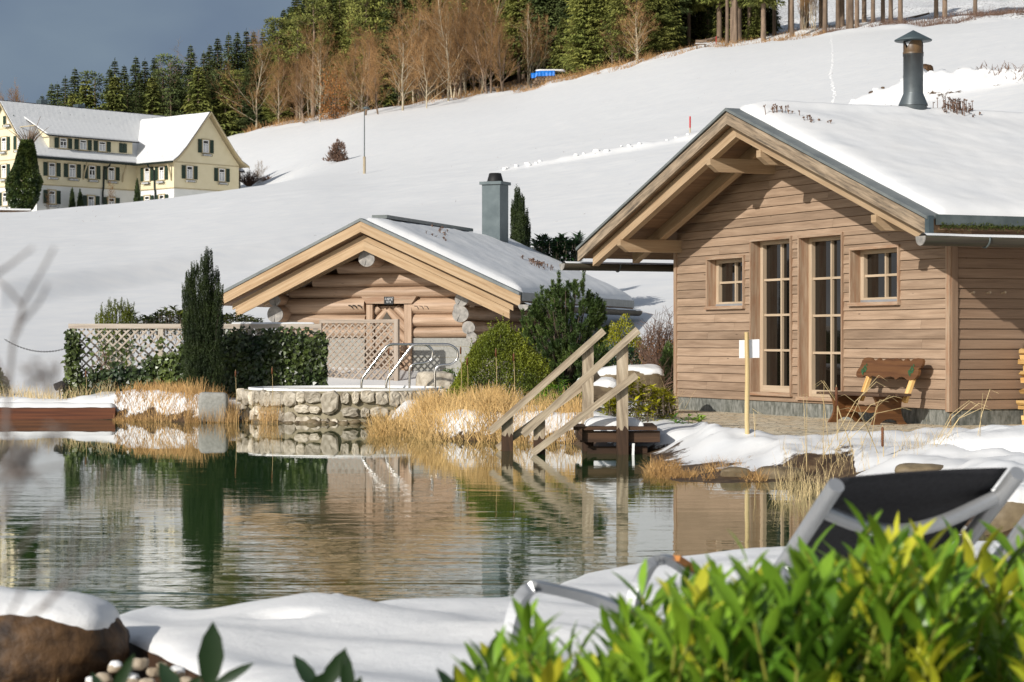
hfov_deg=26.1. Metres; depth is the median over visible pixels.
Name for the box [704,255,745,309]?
window
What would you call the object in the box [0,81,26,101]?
bare tree
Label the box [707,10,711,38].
spruce tree
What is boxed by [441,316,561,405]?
box bush
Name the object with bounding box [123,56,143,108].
spruce tree
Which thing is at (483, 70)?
bare tree
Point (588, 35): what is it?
spruce tree
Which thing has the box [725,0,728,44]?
spruce tree
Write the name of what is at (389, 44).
bare tree
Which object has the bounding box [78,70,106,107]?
pine tree
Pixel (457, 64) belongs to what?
bare tree
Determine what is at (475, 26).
spruce tree
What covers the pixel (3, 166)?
window
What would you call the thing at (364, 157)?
street lamp
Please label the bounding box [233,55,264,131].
spruce tree
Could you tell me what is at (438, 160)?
snow field
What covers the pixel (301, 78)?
bare tree
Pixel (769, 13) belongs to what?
spruce tree
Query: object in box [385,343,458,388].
handrail
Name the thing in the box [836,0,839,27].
spruce tree
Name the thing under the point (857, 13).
spruce tree
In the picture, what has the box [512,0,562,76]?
spruce tree
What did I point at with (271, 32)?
spruce tree
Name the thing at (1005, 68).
undergrowth
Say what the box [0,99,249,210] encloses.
yellow house
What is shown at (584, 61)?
spruce tree
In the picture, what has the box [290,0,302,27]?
spruce tree
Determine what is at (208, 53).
spruce tree
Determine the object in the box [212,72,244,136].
spruce tree
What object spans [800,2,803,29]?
spruce tree
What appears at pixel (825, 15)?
spruce tree
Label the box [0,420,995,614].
pond water
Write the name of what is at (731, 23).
pine tree
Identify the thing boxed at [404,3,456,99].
bare tree
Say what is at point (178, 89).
spruce tree
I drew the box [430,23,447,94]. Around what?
bare tree
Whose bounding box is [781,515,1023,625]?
sun lounger
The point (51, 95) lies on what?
spruce tree
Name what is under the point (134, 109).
spruce tree
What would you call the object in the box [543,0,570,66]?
spruce tree
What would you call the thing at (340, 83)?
bare tree
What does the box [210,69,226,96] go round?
pine tree
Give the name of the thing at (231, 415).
dry reeds
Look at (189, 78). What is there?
pine tree
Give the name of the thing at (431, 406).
dry reeds
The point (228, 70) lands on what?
spruce tree
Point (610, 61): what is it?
spruce tree
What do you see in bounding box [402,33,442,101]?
bare tree
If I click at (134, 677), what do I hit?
pebble
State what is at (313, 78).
bare tree
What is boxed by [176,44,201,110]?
spruce tree
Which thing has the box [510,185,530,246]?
columnar yew
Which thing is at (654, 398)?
laurel bush
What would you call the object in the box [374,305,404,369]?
door
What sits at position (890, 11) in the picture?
spruce tree
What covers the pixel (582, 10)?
spruce tree
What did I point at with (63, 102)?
spruce tree
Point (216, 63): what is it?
spruce tree
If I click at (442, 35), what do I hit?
bare tree
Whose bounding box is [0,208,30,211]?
garden wall
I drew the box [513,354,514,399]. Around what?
cattail
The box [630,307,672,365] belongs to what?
bare shrub
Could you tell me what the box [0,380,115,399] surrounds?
dry grass
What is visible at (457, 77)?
bare tree
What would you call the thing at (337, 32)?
spruce tree
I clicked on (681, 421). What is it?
laurel sprig
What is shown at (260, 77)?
bare tree
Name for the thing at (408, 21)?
spruce tree
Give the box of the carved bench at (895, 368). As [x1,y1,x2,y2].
[816,357,924,424]
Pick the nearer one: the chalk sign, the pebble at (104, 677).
the pebble at (104, 677)
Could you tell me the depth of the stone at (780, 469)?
22.46 m
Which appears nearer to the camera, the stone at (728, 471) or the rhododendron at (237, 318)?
the stone at (728, 471)
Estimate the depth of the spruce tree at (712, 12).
326.05 m
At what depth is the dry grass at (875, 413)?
22.51 m
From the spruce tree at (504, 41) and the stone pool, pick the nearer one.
the stone pool
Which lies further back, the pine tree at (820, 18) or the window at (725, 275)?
the pine tree at (820, 18)
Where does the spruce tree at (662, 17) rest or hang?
on the snow field
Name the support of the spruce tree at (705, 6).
on the snow field
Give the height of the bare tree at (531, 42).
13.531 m
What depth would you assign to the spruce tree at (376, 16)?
356.48 m
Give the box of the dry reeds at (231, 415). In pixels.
[182,377,293,422]
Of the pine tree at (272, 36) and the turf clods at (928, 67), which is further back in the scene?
the pine tree at (272, 36)
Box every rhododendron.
[127,305,182,343]
[223,312,263,335]
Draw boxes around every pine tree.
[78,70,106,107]
[143,71,178,112]
[148,53,191,102]
[157,88,183,115]
[173,74,197,112]
[179,94,189,114]
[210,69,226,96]
[228,69,246,131]
[245,48,273,126]
[260,16,293,70]
[268,33,296,119]
[270,11,314,119]
[287,0,334,117]
[325,0,364,109]
[339,0,385,100]
[485,0,508,84]
[730,1,731,41]
[734,0,737,42]
[804,2,808,27]
[819,0,822,27]
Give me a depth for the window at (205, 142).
223.00 m
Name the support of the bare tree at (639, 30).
on the snow field
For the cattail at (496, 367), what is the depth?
33.60 m
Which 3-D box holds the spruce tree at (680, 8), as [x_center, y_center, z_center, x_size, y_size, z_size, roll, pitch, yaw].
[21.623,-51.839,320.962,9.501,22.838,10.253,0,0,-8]
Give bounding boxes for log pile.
[531,69,564,84]
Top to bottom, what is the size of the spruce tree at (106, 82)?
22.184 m
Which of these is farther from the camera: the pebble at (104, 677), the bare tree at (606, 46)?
the bare tree at (606, 46)
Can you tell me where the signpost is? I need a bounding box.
[739,332,758,433]
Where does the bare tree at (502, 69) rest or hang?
on the snow field
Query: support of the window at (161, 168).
in the yellow house
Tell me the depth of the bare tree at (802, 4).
300.01 m
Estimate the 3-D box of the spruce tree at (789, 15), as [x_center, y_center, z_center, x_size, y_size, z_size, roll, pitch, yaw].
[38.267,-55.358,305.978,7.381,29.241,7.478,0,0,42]
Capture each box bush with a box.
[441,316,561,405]
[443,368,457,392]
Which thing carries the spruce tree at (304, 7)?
on the snow field
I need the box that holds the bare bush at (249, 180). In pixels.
[239,170,262,185]
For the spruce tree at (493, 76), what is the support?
on the snow field
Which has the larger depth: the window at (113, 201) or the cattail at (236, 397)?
the window at (113, 201)
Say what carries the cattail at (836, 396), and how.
on the snow field
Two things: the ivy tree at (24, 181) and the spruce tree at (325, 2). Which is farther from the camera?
the spruce tree at (325, 2)
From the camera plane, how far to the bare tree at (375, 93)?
329.68 m
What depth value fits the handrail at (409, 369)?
40.28 m
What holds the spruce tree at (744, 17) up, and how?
on the snow field
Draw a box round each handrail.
[360,343,433,388]
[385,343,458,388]
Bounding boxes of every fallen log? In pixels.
[695,36,718,42]
[907,13,929,17]
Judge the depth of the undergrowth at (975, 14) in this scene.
275.00 m
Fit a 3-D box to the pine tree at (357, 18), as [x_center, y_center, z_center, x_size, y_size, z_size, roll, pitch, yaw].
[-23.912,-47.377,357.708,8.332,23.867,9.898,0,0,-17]
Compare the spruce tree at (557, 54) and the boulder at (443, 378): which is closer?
the boulder at (443, 378)
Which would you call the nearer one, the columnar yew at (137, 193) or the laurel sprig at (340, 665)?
the laurel sprig at (340, 665)
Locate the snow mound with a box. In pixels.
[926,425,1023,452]
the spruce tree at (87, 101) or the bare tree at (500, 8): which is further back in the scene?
the spruce tree at (87, 101)
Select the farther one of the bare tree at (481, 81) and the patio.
the bare tree at (481, 81)
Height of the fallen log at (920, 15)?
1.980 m
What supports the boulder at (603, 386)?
on the snow field
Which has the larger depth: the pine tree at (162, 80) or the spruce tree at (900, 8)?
the pine tree at (162, 80)
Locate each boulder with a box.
[0,586,129,681]
[416,371,454,388]
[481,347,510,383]
[577,377,615,401]
[598,364,664,399]
[984,480,1023,534]
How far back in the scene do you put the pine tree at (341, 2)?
367.95 m
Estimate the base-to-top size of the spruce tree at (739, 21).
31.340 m
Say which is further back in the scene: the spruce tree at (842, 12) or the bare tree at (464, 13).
the bare tree at (464, 13)
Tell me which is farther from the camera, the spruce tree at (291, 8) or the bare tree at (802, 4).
the spruce tree at (291, 8)
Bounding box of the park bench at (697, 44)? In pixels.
[695,40,706,48]
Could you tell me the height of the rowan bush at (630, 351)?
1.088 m
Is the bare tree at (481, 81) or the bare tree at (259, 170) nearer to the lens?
the bare tree at (259, 170)
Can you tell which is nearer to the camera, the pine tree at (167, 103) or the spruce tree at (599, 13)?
the spruce tree at (599, 13)
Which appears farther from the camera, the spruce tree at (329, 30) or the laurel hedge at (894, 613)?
the spruce tree at (329, 30)
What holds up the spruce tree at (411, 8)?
on the snow field
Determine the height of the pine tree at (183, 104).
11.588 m
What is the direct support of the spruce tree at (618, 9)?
on the snow field
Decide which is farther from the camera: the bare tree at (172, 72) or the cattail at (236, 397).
the bare tree at (172, 72)
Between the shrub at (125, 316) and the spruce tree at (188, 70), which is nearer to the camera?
the shrub at (125, 316)
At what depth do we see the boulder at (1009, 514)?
15.88 m
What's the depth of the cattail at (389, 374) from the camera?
36.50 m
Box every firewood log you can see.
[1016,400,1023,404]
[1018,359,1023,364]
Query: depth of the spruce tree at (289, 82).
376.07 m
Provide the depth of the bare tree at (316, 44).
360.99 m
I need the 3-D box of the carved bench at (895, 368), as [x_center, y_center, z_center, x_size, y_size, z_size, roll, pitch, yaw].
[4.879,0.659,30.094,0.711,0.895,1.640,0,0,-23]
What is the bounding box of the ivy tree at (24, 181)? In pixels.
[5,116,48,210]
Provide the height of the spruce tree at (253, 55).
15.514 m
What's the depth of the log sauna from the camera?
48.92 m
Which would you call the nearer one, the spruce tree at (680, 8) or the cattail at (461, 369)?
the cattail at (461, 369)
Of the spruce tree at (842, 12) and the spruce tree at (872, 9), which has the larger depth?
the spruce tree at (842, 12)
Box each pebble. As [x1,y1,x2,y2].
[85,676,91,681]
[96,672,112,681]
[107,660,121,673]
[127,672,140,681]
[132,658,148,670]
[139,678,154,681]
[146,667,158,677]
[171,665,185,677]
[180,676,192,681]
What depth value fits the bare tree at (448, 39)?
331.57 m
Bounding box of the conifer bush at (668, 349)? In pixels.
[658,339,677,402]
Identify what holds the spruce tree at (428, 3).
on the snow field
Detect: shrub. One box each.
[94,297,136,370]
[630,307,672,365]
[631,345,672,400]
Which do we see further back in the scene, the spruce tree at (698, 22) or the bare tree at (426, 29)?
the bare tree at (426, 29)
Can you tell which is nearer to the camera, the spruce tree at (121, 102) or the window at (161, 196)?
the window at (161, 196)
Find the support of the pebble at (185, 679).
on the snow field
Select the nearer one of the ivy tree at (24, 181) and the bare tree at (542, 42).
the ivy tree at (24, 181)
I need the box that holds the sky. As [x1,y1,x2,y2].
[0,0,301,107]
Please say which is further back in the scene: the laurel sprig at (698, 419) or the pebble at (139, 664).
the laurel sprig at (698, 419)
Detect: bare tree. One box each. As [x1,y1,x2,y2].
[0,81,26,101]
[43,188,51,208]
[106,181,115,202]
[156,60,184,91]
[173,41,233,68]
[205,30,282,127]
[242,73,289,123]
[247,50,296,122]
[254,160,265,182]
[255,59,297,120]
[267,36,330,119]
[280,56,321,122]
[285,14,344,117]
[287,31,350,121]
[290,21,342,117]
[301,47,344,108]
[325,19,368,111]
[326,55,369,114]
[327,66,351,115]
[331,24,391,114]
[331,31,381,110]
[336,26,361,109]
[339,35,392,111]
[353,9,412,79]
[360,0,453,97]
[360,53,391,113]
[362,13,434,110]
[379,29,409,104]
[382,0,428,100]
[389,32,436,102]
[395,14,457,97]
[401,31,460,107]
[402,0,457,100]
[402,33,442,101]
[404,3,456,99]
[408,2,438,94]
[413,0,474,97]
[418,1,473,100]
[424,31,444,97]
[426,0,454,95]
[429,0,487,94]
[429,21,476,97]
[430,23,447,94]
[433,0,505,93]
[439,16,478,95]
[440,0,505,91]
[444,0,479,91]
[450,6,529,89]
[453,1,513,93]
[469,0,514,93]
[485,19,526,91]
[500,5,549,86]
[532,14,556,77]
[589,14,620,65]
[606,12,639,63]
[614,0,658,61]
[616,3,658,58]
[798,0,815,29]
[804,0,822,28]
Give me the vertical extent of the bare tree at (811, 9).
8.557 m
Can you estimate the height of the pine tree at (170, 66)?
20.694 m
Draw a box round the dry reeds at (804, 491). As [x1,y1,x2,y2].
[760,462,834,502]
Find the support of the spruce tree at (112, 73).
on the snow field
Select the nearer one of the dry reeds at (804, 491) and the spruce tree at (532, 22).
the dry reeds at (804, 491)
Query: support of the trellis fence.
on the snow field
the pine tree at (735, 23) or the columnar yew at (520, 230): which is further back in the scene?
the pine tree at (735, 23)
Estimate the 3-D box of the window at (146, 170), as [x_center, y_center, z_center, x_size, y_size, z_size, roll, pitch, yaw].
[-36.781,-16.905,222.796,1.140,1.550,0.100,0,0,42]
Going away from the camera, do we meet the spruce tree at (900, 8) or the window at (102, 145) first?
the window at (102, 145)
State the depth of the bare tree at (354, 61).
353.21 m
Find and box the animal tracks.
[829,40,835,102]
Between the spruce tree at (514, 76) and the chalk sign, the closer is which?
the chalk sign
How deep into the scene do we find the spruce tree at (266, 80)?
377.59 m
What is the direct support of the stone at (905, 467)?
on the snow field
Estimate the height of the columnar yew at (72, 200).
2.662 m
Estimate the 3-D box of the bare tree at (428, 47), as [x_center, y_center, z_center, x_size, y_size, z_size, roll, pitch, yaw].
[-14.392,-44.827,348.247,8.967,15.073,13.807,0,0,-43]
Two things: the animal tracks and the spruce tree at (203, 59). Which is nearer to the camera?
the animal tracks
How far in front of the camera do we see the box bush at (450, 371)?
43.45 m
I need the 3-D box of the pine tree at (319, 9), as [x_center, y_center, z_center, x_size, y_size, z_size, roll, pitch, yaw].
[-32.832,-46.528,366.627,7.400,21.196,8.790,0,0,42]
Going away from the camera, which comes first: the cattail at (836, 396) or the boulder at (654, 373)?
the cattail at (836, 396)
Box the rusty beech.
[318,64,351,119]
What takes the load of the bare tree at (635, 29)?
on the snow field
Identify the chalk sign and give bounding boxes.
[384,297,393,303]
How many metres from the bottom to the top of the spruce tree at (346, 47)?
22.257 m
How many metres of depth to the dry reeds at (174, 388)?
39.53 m
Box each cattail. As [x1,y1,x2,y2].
[235,370,236,418]
[388,348,389,401]
[460,346,461,395]
[495,349,496,390]
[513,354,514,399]
[835,385,837,439]
[881,425,883,456]
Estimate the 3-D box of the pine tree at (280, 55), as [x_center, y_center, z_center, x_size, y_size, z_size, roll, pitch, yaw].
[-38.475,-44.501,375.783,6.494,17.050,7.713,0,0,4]
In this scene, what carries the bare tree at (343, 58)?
on the snow field
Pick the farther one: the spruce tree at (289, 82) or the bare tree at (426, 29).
the spruce tree at (289, 82)
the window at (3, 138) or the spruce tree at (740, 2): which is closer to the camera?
the window at (3, 138)
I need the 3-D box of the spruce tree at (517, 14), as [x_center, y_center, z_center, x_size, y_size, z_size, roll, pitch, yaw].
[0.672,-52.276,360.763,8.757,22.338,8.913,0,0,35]
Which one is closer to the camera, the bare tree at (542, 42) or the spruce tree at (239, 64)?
the bare tree at (542, 42)
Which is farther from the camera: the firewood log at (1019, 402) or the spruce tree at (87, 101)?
the spruce tree at (87, 101)
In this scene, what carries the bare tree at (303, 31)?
on the snow field
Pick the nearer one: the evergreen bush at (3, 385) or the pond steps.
the pond steps
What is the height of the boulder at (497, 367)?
1.063 m
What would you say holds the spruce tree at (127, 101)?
on the snow field
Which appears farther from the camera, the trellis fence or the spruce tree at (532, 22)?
the spruce tree at (532, 22)
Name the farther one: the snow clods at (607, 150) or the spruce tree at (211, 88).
the spruce tree at (211, 88)
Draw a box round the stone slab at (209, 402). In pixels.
[199,392,228,422]
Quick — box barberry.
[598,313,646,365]
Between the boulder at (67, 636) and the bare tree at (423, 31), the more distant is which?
the bare tree at (423, 31)
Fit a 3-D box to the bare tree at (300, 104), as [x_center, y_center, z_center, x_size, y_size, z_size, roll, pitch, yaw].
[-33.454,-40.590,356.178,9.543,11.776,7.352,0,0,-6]
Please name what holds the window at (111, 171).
in the yellow house
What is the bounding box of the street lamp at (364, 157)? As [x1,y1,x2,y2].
[362,106,369,173]
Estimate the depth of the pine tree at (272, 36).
372.47 m
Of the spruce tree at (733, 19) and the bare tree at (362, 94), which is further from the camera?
the bare tree at (362, 94)
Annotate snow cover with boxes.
[120,541,1010,681]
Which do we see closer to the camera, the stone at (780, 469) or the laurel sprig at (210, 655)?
the laurel sprig at (210, 655)
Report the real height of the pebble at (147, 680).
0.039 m
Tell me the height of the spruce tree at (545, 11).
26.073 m
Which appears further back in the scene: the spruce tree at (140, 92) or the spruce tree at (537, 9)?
the spruce tree at (140, 92)
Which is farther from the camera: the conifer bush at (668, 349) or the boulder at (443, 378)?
the boulder at (443, 378)
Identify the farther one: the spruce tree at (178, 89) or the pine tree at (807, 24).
the spruce tree at (178, 89)
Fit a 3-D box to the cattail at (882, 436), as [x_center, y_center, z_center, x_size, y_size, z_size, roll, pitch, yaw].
[3.736,1.079,22.300,0.026,0.486,0.026,0,0,22]
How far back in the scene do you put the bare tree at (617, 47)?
317.58 m
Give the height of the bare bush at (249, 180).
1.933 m
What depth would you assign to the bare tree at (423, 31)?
344.21 m
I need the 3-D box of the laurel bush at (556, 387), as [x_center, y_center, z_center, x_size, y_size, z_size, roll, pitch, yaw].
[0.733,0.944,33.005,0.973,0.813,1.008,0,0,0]
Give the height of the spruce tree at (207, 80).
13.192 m
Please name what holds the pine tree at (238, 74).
on the snow field
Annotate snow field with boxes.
[0,0,1023,680]
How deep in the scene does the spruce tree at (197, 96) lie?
370.46 m
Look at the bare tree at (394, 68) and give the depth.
351.23 m
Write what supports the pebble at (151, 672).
on the snow field
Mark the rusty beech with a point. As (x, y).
(331, 111)
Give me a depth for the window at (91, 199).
219.81 m
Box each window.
[0,136,6,151]
[0,163,6,178]
[1,191,8,206]
[16,136,19,149]
[47,161,56,176]
[47,189,56,204]
[58,137,68,149]
[67,163,76,178]
[78,138,87,150]
[87,164,96,179]
[87,195,95,205]
[97,140,106,152]
[107,166,115,180]
[107,196,115,203]
[143,166,150,181]
[144,195,149,200]
[157,165,164,180]
[158,194,164,198]
[185,164,194,179]
[201,139,210,153]
[217,167,226,182]
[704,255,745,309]
[847,244,900,305]
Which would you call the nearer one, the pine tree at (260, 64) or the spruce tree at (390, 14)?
the spruce tree at (390, 14)
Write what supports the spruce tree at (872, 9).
on the snow field
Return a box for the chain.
[4,339,64,351]
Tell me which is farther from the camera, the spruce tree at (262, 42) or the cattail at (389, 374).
the spruce tree at (262, 42)
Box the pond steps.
[488,327,659,454]
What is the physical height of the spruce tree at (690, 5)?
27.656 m
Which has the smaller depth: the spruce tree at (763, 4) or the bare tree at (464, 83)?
the spruce tree at (763, 4)
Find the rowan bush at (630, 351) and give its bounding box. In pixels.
[598,344,651,365]
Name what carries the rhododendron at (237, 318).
on the snow field
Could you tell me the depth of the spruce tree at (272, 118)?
370.80 m
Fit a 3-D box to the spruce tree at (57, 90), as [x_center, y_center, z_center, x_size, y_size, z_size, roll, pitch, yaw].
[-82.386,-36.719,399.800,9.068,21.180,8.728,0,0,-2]
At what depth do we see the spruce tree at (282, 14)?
392.61 m
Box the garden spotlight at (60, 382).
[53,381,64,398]
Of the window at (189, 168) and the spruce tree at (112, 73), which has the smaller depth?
the window at (189, 168)
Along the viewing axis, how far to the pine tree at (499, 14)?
369.72 m
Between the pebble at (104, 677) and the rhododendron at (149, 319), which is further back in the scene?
the rhododendron at (149, 319)
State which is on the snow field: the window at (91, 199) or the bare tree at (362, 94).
the bare tree at (362, 94)
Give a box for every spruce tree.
[46,83,58,104]
[54,84,60,103]
[57,75,70,105]
[66,93,78,106]
[67,68,84,102]
[76,79,97,108]
[99,59,125,108]
[99,75,130,111]
[100,66,113,105]
[114,92,127,111]
[119,66,132,106]
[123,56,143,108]
[123,83,133,111]
[128,92,143,113]
[131,73,145,112]
[133,59,150,105]
[139,75,165,115]
[143,57,161,91]
[165,82,182,115]
[173,81,180,112]
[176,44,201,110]
[180,67,227,134]
[197,51,208,74]
[200,75,214,113]
[201,45,216,78]
[204,37,224,93]
[207,73,222,113]
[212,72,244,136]
[215,32,242,101]
[218,32,246,130]
[219,64,241,131]
[233,45,270,129]
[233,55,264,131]
[239,28,251,130]
[242,32,261,72]
[242,32,271,126]
[258,60,293,122]
[260,48,272,124]
[266,10,288,81]
[266,23,276,46]
[268,25,304,119]
[270,24,310,119]
[279,6,319,97]
[288,0,297,25]
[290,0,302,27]
[293,0,316,115]
[300,0,337,112]
[310,5,337,63]
[315,0,347,111]
[317,0,349,108]
[328,0,364,110]
[348,0,384,109]
[362,0,417,107]
[370,0,410,107]
[378,0,420,106]
[387,0,443,102]
[396,1,420,57]
[420,0,444,90]
[444,0,479,90]
[461,0,480,88]
[471,0,514,85]
[486,1,516,81]
[492,0,527,80]
[496,0,535,82]
[499,0,529,78]
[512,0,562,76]
[521,0,568,70]
[522,0,538,72]
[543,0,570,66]
[546,18,578,77]
[555,0,572,34]
[558,0,611,73]
[563,0,612,72]
[564,0,613,65]
[576,0,630,65]
[589,0,621,67]
[596,0,672,60]
[628,0,684,55]
[641,3,676,56]
[651,0,692,50]
[673,8,703,45]
[675,0,706,45]
[676,13,695,44]
[691,7,706,41]
[696,0,729,40]
[697,4,710,11]
[702,3,716,39]
[707,2,729,40]
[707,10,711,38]
[716,0,746,40]
[722,6,760,38]
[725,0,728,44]
[725,0,769,40]
[732,0,732,43]
[733,0,737,41]
[739,0,785,40]
[742,5,767,40]
[759,0,780,34]
[772,1,775,35]
[788,0,789,31]
[790,0,793,36]
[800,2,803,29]
[823,0,826,30]
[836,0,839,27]
[840,0,844,26]
[846,0,847,28]
[848,0,853,28]
[855,0,858,27]
[862,0,866,22]
[871,0,874,22]
[881,0,884,22]
[888,0,892,20]
[898,0,902,22]
[934,0,938,18]
[942,0,946,17]
[973,0,976,12]
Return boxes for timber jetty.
[0,402,116,419]
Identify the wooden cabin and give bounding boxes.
[559,30,1023,425]
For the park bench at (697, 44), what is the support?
on the snow field
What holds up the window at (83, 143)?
in the yellow house
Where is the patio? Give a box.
[661,399,1021,435]
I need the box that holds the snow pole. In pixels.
[689,116,690,132]
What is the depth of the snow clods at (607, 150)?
128.77 m
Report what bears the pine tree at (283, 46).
on the snow field
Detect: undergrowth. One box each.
[243,49,656,132]
[610,25,828,70]
[816,6,1023,34]
[976,60,1023,80]
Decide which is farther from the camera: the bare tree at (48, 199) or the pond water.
the bare tree at (48, 199)
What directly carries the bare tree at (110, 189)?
on the snow field
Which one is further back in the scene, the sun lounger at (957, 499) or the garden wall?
the garden wall
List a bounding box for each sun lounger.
[503,467,1023,644]
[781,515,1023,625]
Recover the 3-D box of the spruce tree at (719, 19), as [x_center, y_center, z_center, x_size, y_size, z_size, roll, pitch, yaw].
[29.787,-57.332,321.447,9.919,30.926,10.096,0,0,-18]
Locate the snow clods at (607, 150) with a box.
[502,70,932,169]
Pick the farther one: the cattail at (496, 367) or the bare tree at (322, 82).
the bare tree at (322, 82)
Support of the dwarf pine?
on the snow field
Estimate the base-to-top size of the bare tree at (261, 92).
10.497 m
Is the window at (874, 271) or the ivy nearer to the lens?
the window at (874, 271)
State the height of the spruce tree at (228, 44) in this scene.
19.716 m
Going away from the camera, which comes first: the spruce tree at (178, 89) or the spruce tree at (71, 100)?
the spruce tree at (71, 100)
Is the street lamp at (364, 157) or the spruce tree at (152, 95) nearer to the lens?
the street lamp at (364, 157)
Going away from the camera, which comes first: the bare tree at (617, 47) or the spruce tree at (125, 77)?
the bare tree at (617, 47)
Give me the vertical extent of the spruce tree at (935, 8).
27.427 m
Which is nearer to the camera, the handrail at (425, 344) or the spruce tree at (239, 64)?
the handrail at (425, 344)
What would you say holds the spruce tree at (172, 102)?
on the snow field
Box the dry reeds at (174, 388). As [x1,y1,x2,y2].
[112,379,196,421]
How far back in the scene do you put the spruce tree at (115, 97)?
370.64 m
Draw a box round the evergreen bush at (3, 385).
[0,372,10,393]
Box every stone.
[720,467,750,476]
[756,466,801,478]
[895,463,943,472]
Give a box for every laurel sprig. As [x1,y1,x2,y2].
[91,622,253,681]
[293,648,361,681]
[436,661,480,681]
[670,412,688,423]
[684,412,706,423]
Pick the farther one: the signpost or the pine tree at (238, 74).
the pine tree at (238, 74)
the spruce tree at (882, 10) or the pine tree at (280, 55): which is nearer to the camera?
the spruce tree at (882, 10)
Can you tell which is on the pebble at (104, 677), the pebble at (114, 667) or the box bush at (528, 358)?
the pebble at (114, 667)
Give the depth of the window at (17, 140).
217.04 m
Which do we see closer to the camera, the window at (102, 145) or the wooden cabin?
the wooden cabin
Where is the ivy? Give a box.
[60,325,329,398]
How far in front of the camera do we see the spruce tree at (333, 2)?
373.90 m
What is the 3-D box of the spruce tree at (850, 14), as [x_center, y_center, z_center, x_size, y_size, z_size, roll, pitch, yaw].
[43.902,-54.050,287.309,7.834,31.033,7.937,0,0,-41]
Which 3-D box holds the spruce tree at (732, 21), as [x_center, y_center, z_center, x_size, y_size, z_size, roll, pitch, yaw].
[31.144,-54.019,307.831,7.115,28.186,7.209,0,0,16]
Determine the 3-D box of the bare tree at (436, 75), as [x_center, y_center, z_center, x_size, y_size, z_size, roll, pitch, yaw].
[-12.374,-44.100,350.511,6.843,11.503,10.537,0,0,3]
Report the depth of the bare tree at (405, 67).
342.09 m
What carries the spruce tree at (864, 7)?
on the snow field
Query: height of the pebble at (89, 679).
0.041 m
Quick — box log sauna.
[223,173,641,372]
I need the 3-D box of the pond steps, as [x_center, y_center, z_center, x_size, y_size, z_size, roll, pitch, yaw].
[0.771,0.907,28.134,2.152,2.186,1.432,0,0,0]
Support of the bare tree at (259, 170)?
on the snow field
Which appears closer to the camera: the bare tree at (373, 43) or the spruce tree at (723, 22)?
the spruce tree at (723, 22)
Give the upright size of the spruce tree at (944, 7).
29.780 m
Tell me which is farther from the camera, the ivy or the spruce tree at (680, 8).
the spruce tree at (680, 8)
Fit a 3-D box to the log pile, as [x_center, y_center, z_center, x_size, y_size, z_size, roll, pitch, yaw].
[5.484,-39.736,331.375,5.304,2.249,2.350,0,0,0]
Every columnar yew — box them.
[69,186,75,207]
[77,189,84,206]
[133,179,140,201]
[179,246,225,391]
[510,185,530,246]
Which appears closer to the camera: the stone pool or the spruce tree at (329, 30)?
the stone pool
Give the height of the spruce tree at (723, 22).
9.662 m
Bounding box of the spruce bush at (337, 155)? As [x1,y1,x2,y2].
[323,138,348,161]
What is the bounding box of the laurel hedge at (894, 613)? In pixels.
[447,499,1023,681]
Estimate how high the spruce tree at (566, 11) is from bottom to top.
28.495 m
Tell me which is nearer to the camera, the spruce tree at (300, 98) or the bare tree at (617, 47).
the bare tree at (617, 47)
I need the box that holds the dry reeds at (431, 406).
[356,381,533,441]
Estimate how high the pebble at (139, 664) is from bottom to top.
0.048 m
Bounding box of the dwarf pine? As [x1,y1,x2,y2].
[519,270,610,399]
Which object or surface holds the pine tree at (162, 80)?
on the snow field
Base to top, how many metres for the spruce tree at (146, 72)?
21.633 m
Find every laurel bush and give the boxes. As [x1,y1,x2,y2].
[526,231,584,261]
[535,379,581,407]
[596,376,678,421]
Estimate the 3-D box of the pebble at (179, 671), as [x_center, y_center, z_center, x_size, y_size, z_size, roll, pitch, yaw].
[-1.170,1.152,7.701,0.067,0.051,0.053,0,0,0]
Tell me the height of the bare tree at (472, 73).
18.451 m
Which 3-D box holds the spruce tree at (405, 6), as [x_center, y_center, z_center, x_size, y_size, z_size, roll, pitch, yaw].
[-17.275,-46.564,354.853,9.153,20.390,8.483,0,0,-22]
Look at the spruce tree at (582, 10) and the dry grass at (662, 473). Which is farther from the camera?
the spruce tree at (582, 10)
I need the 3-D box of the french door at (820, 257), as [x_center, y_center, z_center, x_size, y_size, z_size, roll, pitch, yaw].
[4.591,-0.361,32.304,0.287,2.438,1.265,0,0,-23]
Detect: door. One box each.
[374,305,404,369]
[749,236,793,396]
[796,232,844,400]
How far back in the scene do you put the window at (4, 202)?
218.53 m
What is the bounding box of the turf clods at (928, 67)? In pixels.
[868,64,933,93]
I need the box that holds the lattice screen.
[319,319,399,380]
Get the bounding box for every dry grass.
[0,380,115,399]
[489,383,581,443]
[635,379,695,417]
[638,453,774,481]
[752,375,996,471]
[772,420,957,483]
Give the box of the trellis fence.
[68,322,319,375]
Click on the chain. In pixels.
(35, 350)
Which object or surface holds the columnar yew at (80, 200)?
on the snow field
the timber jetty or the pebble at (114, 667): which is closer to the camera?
the pebble at (114, 667)
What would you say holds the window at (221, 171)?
in the yellow house
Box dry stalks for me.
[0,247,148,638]
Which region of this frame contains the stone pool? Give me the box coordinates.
[236,385,448,423]

